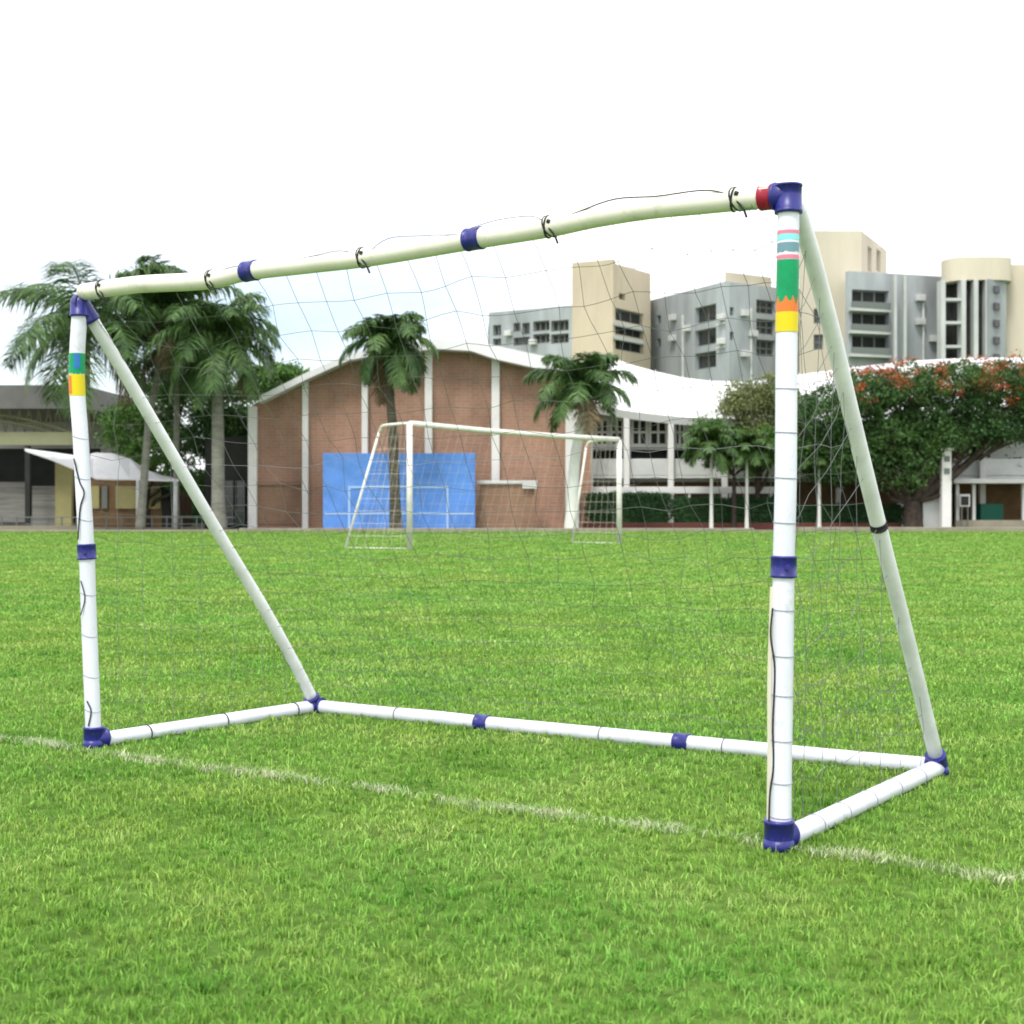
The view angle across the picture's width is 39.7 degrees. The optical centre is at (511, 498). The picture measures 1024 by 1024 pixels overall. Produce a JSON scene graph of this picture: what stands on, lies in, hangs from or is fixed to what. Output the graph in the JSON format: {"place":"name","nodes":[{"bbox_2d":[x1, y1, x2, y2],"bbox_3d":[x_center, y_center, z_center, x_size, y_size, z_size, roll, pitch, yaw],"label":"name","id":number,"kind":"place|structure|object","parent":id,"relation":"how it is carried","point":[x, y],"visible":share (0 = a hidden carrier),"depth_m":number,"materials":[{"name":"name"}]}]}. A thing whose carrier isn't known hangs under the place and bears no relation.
{"place":"outdoors","nodes":[
{"label":"outdoors","id":0,"kind":"place"},
{"bbox_2d":[0,525,772,530],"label":"path","id":1,"kind":"structure","parent":0,"point":[200,527],"depth_m":46.79,"materials":[{"name":"concrete"}]},
{"bbox_2d":[0,526,77,529],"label":"wall","id":2,"kind":"structure","parent":1,"relation":"on","point":[38,527],"depth_m":44.40,"materials":[{"name":"concrete"}]},
{"bbox_2d":[0,259,197,454],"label":"palm tree","id":3,"kind":"object","parent":1,"relation":"on","point":[60,320],"visible":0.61,"depth_m":42.70,"materials":[{"name":"green plant"}]},
{"bbox_2d":[25,449,178,528],"bbox_3d":[-13.599,-0.337,46.791,5.561,2.675,1.619,0,0,0],"label":"white canopy","id":4,"kind":"object","parent":1,"relation":"on","point":[101,468],"visible":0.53,"depth_m":46.50,"materials":[{"name":"white fabric"}]},
{"bbox_2d":[0,516,235,529],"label":"post fence","id":5,"kind":"object","parent":1,"relation":"on","point":[121,517],"visible":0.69,"depth_m":44.97,"materials":[{"name":"grey metal"}]},
{"bbox_2d":[91,479,191,526],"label":"boarded shed","id":6,"kind":"structure","parent":1,"relation":"on","point":[103,497],"depth_m":49.00,"materials":[{"name":"grey"}]},
{"bbox_2d":[162,487,171,526],"bbox_3d":[-11.925,0.287,48.945,0.331,1.425,0.090,0,0,0],"label":"door","id":7,"kind":"structure","parent":6,"relation":"in","point":[166,503],"depth_m":48.90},
{"bbox_2d":[99,254,243,529],"bbox_3d":[-10.744,-3.192,44.165,4.726,8.510,4.600,0,0,0],"label":"palm tree","id":8,"kind":"object","parent":1,"relation":"on","point":[158,300],"visible":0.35,"depth_m":44.01,"materials":[{"name":"green plant"}]},
{"bbox_2d":[125,323,234,528],"bbox_3d":[-11.007,-2.601,46.675,3.840,7.307,4.107,0,0,-20],"label":"palm tree","id":9,"kind":"object","parent":1,"relation":"on","point":[178,392],"visible":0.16,"depth_m":46.47,"materials":[{"name":"green plant"}]},
{"bbox_2d":[156,469,204,524],"bbox_3d":[-13.009,-0.012,52.835,5.848,2.314,0.934,0,0,0],"label":"hedge","id":10,"kind":"object","parent":1,"relation":"on","point":[195,512],"visible":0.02,"depth_m":52.72,"materials":[{"name":"green plant"}]},
{"bbox_2d":[142,291,281,529],"bbox_3d":[-9.114,-2.652,43.332,4.238,7.407,4.486,0,0,0],"label":"palm tree","id":11,"kind":"object","parent":1,"relation":"on","point":[225,355],"visible":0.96,"depth_m":42.85,"materials":[{"name":"green plant"}]},
{"bbox_2d":[205,437,247,527],"bbox_3d":[-9.468,-0.519,50.405,1.450,3.039,7.190,0,0,0],"label":"glazed annex","id":12,"kind":"object","parent":1,"relation":"on","point":[237,451],"visible":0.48,"depth_m":47.00,"materials":[{"name":"grey glass"}]},
{"bbox_2d":[225,481,233,524],"bbox_3d":[-9.377,0.147,46.885,0.317,1.463,0.150,0,0,0],"label":"window","id":13,"kind":"structure","parent":12,"relation":"in","point":[229,491],"depth_m":46.90,"materials":[{"name":"grey glass"}]},
{"bbox_2d":[235,481,245,524],"bbox_3d":[-8.992,0.147,46.885,0.317,1.463,0.150,0,0,0],"label":"window","id":14,"kind":"structure","parent":12,"relation":"in","point":[240,492],"depth_m":46.90,"materials":[{"name":"grey glass"}]},
{"bbox_2d":[338,311,440,527],"bbox_3d":[-3.732,-2.299,43.059,3.211,6.710,3.152,0,0,0],"label":"palm tree","id":15,"kind":"object","parent":1,"relation":"on","point":[394,365],"visible":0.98,"depth_m":42.66,"materials":[{"name":"green plant"}]},
{"bbox_2d":[323,453,474,527],"bbox_3d":[-3.509,-0.200,44.154,4.729,2.400,0.332,0,0,0],"label":"practice board","id":16,"kind":"object","parent":1,"relation":"on","point":[336,476],"visible":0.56,"depth_m":44.00,"materials":[{"name":"blue"}]},
{"bbox_2d":[248,339,590,527],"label":"gymnasium","id":17,"kind":"structure","parent":1,"relation":"on","point":[454,362],"depth_m":46.00,"materials":[{"name":"brick"}]},
{"bbox_2d":[477,481,536,527],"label":"brick wall","id":18,"kind":"structure","parent":1,"relation":"on","point":[525,518],"depth_m":44.60,"materials":[{"name":"brown brick"}]},
{"bbox_2d":[521,351,638,527],"bbox_3d":[2.184,-1.721,42.838,3.369,5.568,3.360,0,0,-24],"label":"palm tree","id":19,"kind":"object","parent":1,"relation":"on","point":[592,381],"visible":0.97,"depth_m":42.54,"materials":[{"name":"green plant"}]},
{"bbox_2d":[582,490,675,522],"bbox_3d":[3.768,0.350,45.883,3.074,1.299,0.912,0,0,0],"label":"hedge","id":20,"kind":"object","parent":1,"relation":"on","point":[653,500],"visible":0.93,"depth_m":45.71,"materials":[{"name":"green plant"}]},
{"bbox_2d":[591,487,774,498],"bbox_3d":[5.648,0.309,46.660,6.670,1.382,0.120,0,0,0],"label":"railing","id":21,"kind":"object","parent":1,"relation":"on","point":[697,490],"visible":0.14,"depth_m":46.60,"materials":[{"name":"white metal"}]},
{"bbox_2d":[679,422,745,527],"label":"palm tree","id":22,"kind":"object","parent":1,"relation":"on","point":[716,436],"visible":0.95,"depth_m":44.39,"materials":[{"name":"green plant"}]},
{"bbox_2d":[670,494,773,522],"bbox_3d":[7.040,0.421,45.917,4.001,1.158,0.894,0,0,0],"label":"hedge","id":23,"kind":"object","parent":1,"relation":"on","point":[758,514],"visible":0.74,"depth_m":45.78,"materials":[{"name":"green plant"}]},
{"bbox_2d":[583,523,900,529],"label":"planter wall","id":24,"kind":"structure","parent":1,"relation":"on","point":[762,526],"depth_m":45.20,"materials":[{"name":"grey concrete"}]},
{"bbox_2d":[713,431,774,527],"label":"palm tree","id":25,"kind":"object","parent":1,"relation":"on","point":[743,442],"visible":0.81,"depth_m":44.39,"materials":[{"name":"green plant"}]},
{"bbox_2d":[591,357,1023,526],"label":"school hall","id":26,"kind":"structure","parent":1,"relation":"on","point":[679,403],"depth_m":48.05,"materials":[{"name":"white paint"}]},
{"bbox_2d":[595,419,608,444],"bbox_3d":[3.053,-2.244,48.093,0.463,0.925,0.114,0,0,0],"label":"window","id":27,"kind":"structure","parent":26,"relation":"in","point":[604,431],"depth_m":48.04,"materials":[{"name":"black glass"}]},
{"bbox_2d":[593,450,622,458],"bbox_3d":[3.262,-1.469,48.293,1.064,0.347,0.114,0,0,0],"label":"window","id":28,"kind":"structure","parent":26,"relation":"in","point":[609,454],"depth_m":48.30,"materials":[{"name":"black glass"}]},
{"bbox_2d":[610,419,622,444],"bbox_3d":[3.562,-2.244,48.093,0.463,0.925,0.114,0,0,0],"label":"window","id":29,"kind":"structure","parent":26,"relation":"in","point":[619,429],"depth_m":48.04,"materials":[{"name":"black glass"}]},
{"bbox_2d":[631,419,647,444],"bbox_3d":[4.326,-2.244,48.093,0.555,0.925,0.114,0,0,0],"label":"window","id":30,"kind":"structure","parent":26,"relation":"in","point":[636,436],"depth_m":48.04,"materials":[{"name":"black glass"}]},
{"bbox_2d":[631,450,666,458],"bbox_3d":[4.650,-1.469,48.293,1.249,0.347,0.114,0,0,0],"label":"window","id":31,"kind":"structure","parent":26,"relation":"in","point":[662,454],"depth_m":48.30,"materials":[{"name":"black glass"}]},
{"bbox_2d":[649,421,667,444],"bbox_3d":[4.962,-2.244,48.093,0.625,0.925,0.114,0,0,0],"label":"window","id":32,"kind":"structure","parent":26,"relation":"in","point":[658,434],"depth_m":48.10,"materials":[{"name":"black glass"}]},
{"bbox_2d":[674,424,684,444],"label":"window","id":33,"kind":"structure","parent":26,"relation":"in","point":[679,430],"depth_m":48.04,"materials":[{"name":"black glass"}]},
{"bbox_2d":[674,450,692,458],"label":"window","id":34,"kind":"structure","parent":26,"relation":"in","point":[680,452],"depth_m":48.30,"materials":[{"name":"black glass"}]},
{"bbox_2d":[797,437,834,526],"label":"palm tree","id":35,"kind":"object","parent":1,"relation":"on","point":[818,459],"visible":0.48,"depth_m":44.74,"materials":[{"name":"green plant"}]},
{"bbox_2d":[796,502,903,523],"bbox_3d":[10.908,0.536,45.930,3.916,0.929,0.843,0,0,0],"label":"hedge","id":36,"kind":"object","parent":1,"relation":"on","point":[894,512],"visible":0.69,"depth_m":45.77,"materials":[{"name":"green plant"}]},
{"bbox_2d":[797,349,1023,526],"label":"flame tree","id":37,"kind":"object","parent":1,"relation":"on","point":[970,415],"visible":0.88,"depth_m":44.25,"materials":[{"name":"green plant"}]},
{"bbox_2d":[921,477,938,526],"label":"wall","id":38,"kind":"structure","parent":1,"relation":"on","point":[930,513],"depth_m":44.80,"materials":[{"name":"paint"}]},
{"bbox_2d":[939,439,952,526],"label":"gate pillar","id":39,"kind":"structure","parent":1,"relation":"on","point":[945,493],"depth_m":44.30,"materials":[{"name":"grey paint"}]},
{"bbox_2d":[959,494,969,526],"bbox_3d":[14.389,0.435,45.015,0.325,1.130,0.070,0,0,0],"label":"notice board","id":40,"kind":"object","parent":1,"relation":"on","point":[964,500],"visible":0.82,"depth_m":45.00,"materials":[{"name":"white metal"}]},
{"bbox_2d":[951,479,1023,526],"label":"kiosk","id":41,"kind":"object","parent":1,"relation":"on","point":[1008,494],"visible":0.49,"depth_m":47.40,"materials":[{"name":"white paint"}]},
{"bbox_2d":[976,504,1002,519],"bbox_3d":[15.585,0.589,46.300,0.754,0.823,0.600,0,0,0],"label":"green bin","id":42,"kind":"object","parent":1,"relation":"on","point":[989,511],"visible":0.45,"depth_m":46.00,"materials":[{"name":"teal"}]},
{"bbox_2d":[0,531,1023,1023],"bbox_3d":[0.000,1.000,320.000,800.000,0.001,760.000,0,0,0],"label":"ground","id":43,"kind":"structure","parent":0,"point":[216,945],"depth_m":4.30,"materials":[{"name":"plant"}]},
{"bbox_2d":[0,385,165,525],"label":"pavilion","id":44,"kind":"structure","parent":43,"relation":"on","point":[32,485],"depth_m":51.00,"materials":[{"name":"concrete"}]},
{"bbox_2d":[90,357,234,526],"bbox_3d":[-12.050,-2.179,48.852,5.028,6.458,3.204,0,0,0],"label":"broadleaf tree","id":45,"kind":"object","parent":43,"relation":"on","point":[132,447],"visible":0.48,"depth_m":48.45,"materials":[{"name":"green plant"}]},
{"bbox_2d":[173,375,253,463],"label":"broadleaf tree","id":46,"kind":"object","parent":43,"relation":"on","point":[234,426],"visible":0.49,"depth_m":47.74,"materials":[{"name":"green plant"}]},
{"bbox_2d":[234,357,310,399],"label":"broadleaf tree","id":47,"kind":"object","parent":43,"relation":"on","point":[287,372],"visible":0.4,"depth_m":74.33,"materials":[{"name":"green plant"}]},
{"bbox_2d":[344,421,621,548],"bbox_3d":[-0.463,-0.246,29.983,6.399,2.591,1.286,0,0,-38],"label":"soccer goal","id":48,"kind":"object","parent":43,"relation":"on","point":[467,429],"visible":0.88,"depth_m":29.46,"materials":[{"name":"white paint"}]},
{"bbox_2d":[68,182,948,852],"bbox_3d":[-0.098,0.050,5.421,3.124,1.929,1.435,0,0,34],"label":"soccer goal","id":49,"kind":"object","parent":43,"relation":"on","point":[784,832],"visible":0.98,"depth_m":4.86,"materials":[{"name":"white plastic"}]},
{"bbox_2d":[0,732,1023,888],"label":"chalk line","id":50,"kind":"object","parent":43,"relation":"on","point":[545,809],"visible":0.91,"depth_m":4.46,"materials":[{"name":"white paint"}]},
{"bbox_2d":[0,527,1023,531],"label":"kerb","id":51,"kind":"structure","parent":43,"relation":"on","point":[931,529],"depth_m":42.60,"materials":[{"name":"concrete"}]},
{"bbox_2d":[685,413,774,527],"bbox_3d":[7.206,-0.843,45.199,3.430,3.785,1.653,0,0,0],"label":"palm tree","id":52,"kind":"object","parent":43,"relation":"on","point":[770,431],"visible":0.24,"depth_m":45.11,"materials":[{"name":"green plant"}]},
{"bbox_2d":[708,371,823,498],"bbox_3d":[8.271,-1.552,46.047,3.858,5.204,2.299,0,0,0],"label":"feathery tree","id":53,"kind":"object","parent":43,"relation":"on","point":[736,406],"visible":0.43,"depth_m":45.70,"materials":[{"name":"green plant"}]},
{"bbox_2d":[799,231,886,374],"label":"apartment tower","id":54,"kind":"structure","parent":43,"relation":"on","point":[842,252],"depth_m":124.00,"materials":[{"name":"beige paint"}]},
{"bbox_2d":[814,309,820,323],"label":"window","id":55,"kind":"structure","parent":54,"relation":"in","point":[815,310],"depth_m":124.42,"materials":[{"name":"grey glass"}]},
{"bbox_2d":[814,335,821,349],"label":"window","id":56,"kind":"structure","parent":54,"relation":"in","point":[817,344],"depth_m":124.42,"materials":[{"name":"grey glass"}]},
{"bbox_2d":[797,446,896,509],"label":"broadleaf tree","id":57,"kind":"object","parent":43,"relation":"on","point":[845,488],"visible":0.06,"depth_m":46.10,"materials":[{"name":"green plant"}]},
{"bbox_2d":[845,271,940,367],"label":"apartment block","id":58,"kind":"structure","parent":43,"relation":"on","point":[889,315],"depth_m":122.06,"materials":[{"name":"grey"}]},
{"bbox_2d":[852,290,886,302],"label":"window","id":59,"kind":"structure","parent":58,"relation":"in","point":[857,295],"depth_m":122.11,"materials":[{"name":"grey glass"}]},
{"bbox_2d":[852,312,886,324],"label":"window","id":60,"kind":"structure","parent":58,"relation":"in","point":[857,318],"depth_m":122.11,"materials":[{"name":"grey glass"}]},
{"bbox_2d":[852,335,886,347],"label":"window","id":61,"kind":"structure","parent":58,"relation":"in","point":[857,340],"depth_m":122.11,"materials":[{"name":"grey glass"}]},
{"bbox_2d":[937,257,1010,358],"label":"apartment tower","id":62,"kind":"structure","parent":43,"relation":"on","point":[971,306],"depth_m":118.90,"materials":[{"name":"paint"}]},
{"bbox_2d":[994,285,999,292],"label":"window","id":63,"kind":"structure","parent":62,"relation":"in","point":[996,288],"depth_m":118.70,"materials":[{"name":"grey glass"}]},
{"bbox_2d":[994,302,999,309],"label":"window","id":64,"kind":"structure","parent":62,"relation":"in","point":[996,305],"depth_m":118.67,"materials":[{"name":"grey glass"}]},
{"bbox_2d":[994,320,999,326],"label":"window","id":65,"kind":"structure","parent":62,"relation":"in","point":[996,322],"depth_m":118.67,"materials":[{"name":"grey glass"}]},
{"bbox_2d":[994,337,999,343],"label":"window","id":66,"kind":"structure","parent":62,"relation":"in","point":[996,339],"depth_m":118.67,"materials":[{"name":"grey glass"}]},
{"bbox_2d":[956,436,1021,466],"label":"broadleaf tree","id":67,"kind":"object","parent":43,"relation":"on","point":[974,449],"visible":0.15,"depth_m":47.49,"materials":[{"name":"green plant"}]},
{"bbox_2d":[1006,264,1023,357],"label":"apartment block","id":68,"kind":"structure","parent":43,"relation":"on","point":[1014,314],"depth_m":120.83,"materials":[{"name":"beige paint"}]},
{"bbox_2d":[0,0,1023,473],"label":"sky","id":69,"kind":"structure","parent":0,"point":[202,135],"materials":[{"name":"white"}]},
{"bbox_2d":[488,305,571,359],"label":"apartment block","id":70,"kind":"structure","parent":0,"point":[540,326],"depth_m":146.82,"materials":[{"name":"grey paint"}]},
{"bbox_2d":[495,325,500,335],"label":"window","id":71,"kind":"structure","parent":70,"relation":"in","point":[498,327],"depth_m":149.75,"materials":[{"name":"grey glass"}]},
{"bbox_2d":[495,339,500,344],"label":"window","id":72,"kind":"structure","parent":70,"relation":"in","point":[497,341],"depth_m":149.77,"materials":[{"name":"grey glass"}]},
{"bbox_2d":[515,323,519,331],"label":"window","id":73,"kind":"structure","parent":70,"relation":"in","point":[517,329],"depth_m":148.44,"materials":[{"name":"grey glass"}]},
{"bbox_2d":[515,337,529,345],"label":"window","id":74,"kind":"structure","parent":70,"relation":"in","point":[517,340],"depth_m":148.08,"materials":[{"name":"grey glass"}]},
{"bbox_2d":[524,323,529,334],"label":"window","id":75,"kind":"structure","parent":70,"relation":"in","point":[527,325],"depth_m":147.76,"materials":[{"name":"grey glass"}]},
{"bbox_2d":[535,321,549,331],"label":"window","id":76,"kind":"structure","parent":70,"relation":"in","point":[542,325],"depth_m":146.68,"materials":[{"name":"grey glass"}]},
{"bbox_2d":[535,334,549,343],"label":"window","id":77,"kind":"structure","parent":70,"relation":"in","point":[541,338],"depth_m":146.64,"materials":[{"name":"grey glass"}]},
{"bbox_2d":[553,320,568,331],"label":"window","id":78,"kind":"structure","parent":70,"relation":"in","point":[564,323],"depth_m":145.39,"materials":[{"name":"grey glass"}]},
{"bbox_2d":[553,334,568,343],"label":"window","id":79,"kind":"structure","parent":70,"relation":"in","point":[556,338],"depth_m":145.39,"materials":[{"name":"grey glass"}]},
{"bbox_2d":[572,259,650,369],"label":"apartment tower","id":80,"kind":"structure","parent":0,"point":[604,317],"depth_m":128.53,"materials":[{"name":"beige concrete"}]},
{"bbox_2d":[615,309,639,324],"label":"window","id":81,"kind":"structure","parent":80,"relation":"in","point":[629,317],"depth_m":130.11,"materials":[{"name":"grey glass"}]},
{"bbox_2d":[615,326,639,338],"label":"window","id":82,"kind":"structure","parent":80,"relation":"in","point":[631,333],"depth_m":130.27,"materials":[{"name":"grey glass"}]},
{"bbox_2d":[615,340,639,352],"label":"window","id":83,"kind":"structure","parent":80,"relation":"in","point":[630,347],"depth_m":130.11,"materials":[{"name":"grey glass"}]},
{"bbox_2d":[651,272,798,381],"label":"apartment block","id":84,"kind":"structure","parent":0,"point":[685,311],"depth_m":128.05,"materials":[{"name":"grey"}]},
{"bbox_2d":[698,305,715,323],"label":"window","id":85,"kind":"structure","parent":84,"relation":"in","point":[710,311],"depth_m":128.40,"materials":[{"name":"grey glass"}]},
{"bbox_2d":[698,328,715,346],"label":"window","id":86,"kind":"structure","parent":84,"relation":"in","point":[705,337],"depth_m":128.44,"materials":[{"name":"grey glass"}]},
{"bbox_2d":[698,351,715,369],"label":"window","id":87,"kind":"structure","parent":84,"relation":"in","point":[703,363],"depth_m":128.56,"materials":[{"name":"grey glass"}]},
{"bbox_2d":[756,300,772,314],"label":"window","id":88,"kind":"structure","parent":84,"relation":"in","point":[763,307],"depth_m":128.37,"materials":[{"name":"grey glass"}]},
{"bbox_2d":[756,319,772,334],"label":"window","id":89,"kind":"structure","parent":84,"relation":"in","point":[766,328],"depth_m":128.40,"materials":[{"name":"grey glass"}]},
{"bbox_2d":[756,340,772,356],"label":"window","id":90,"kind":"structure","parent":84,"relation":"in","point":[762,346],"depth_m":128.40,"materials":[{"name":"grey glass"}]}
]}

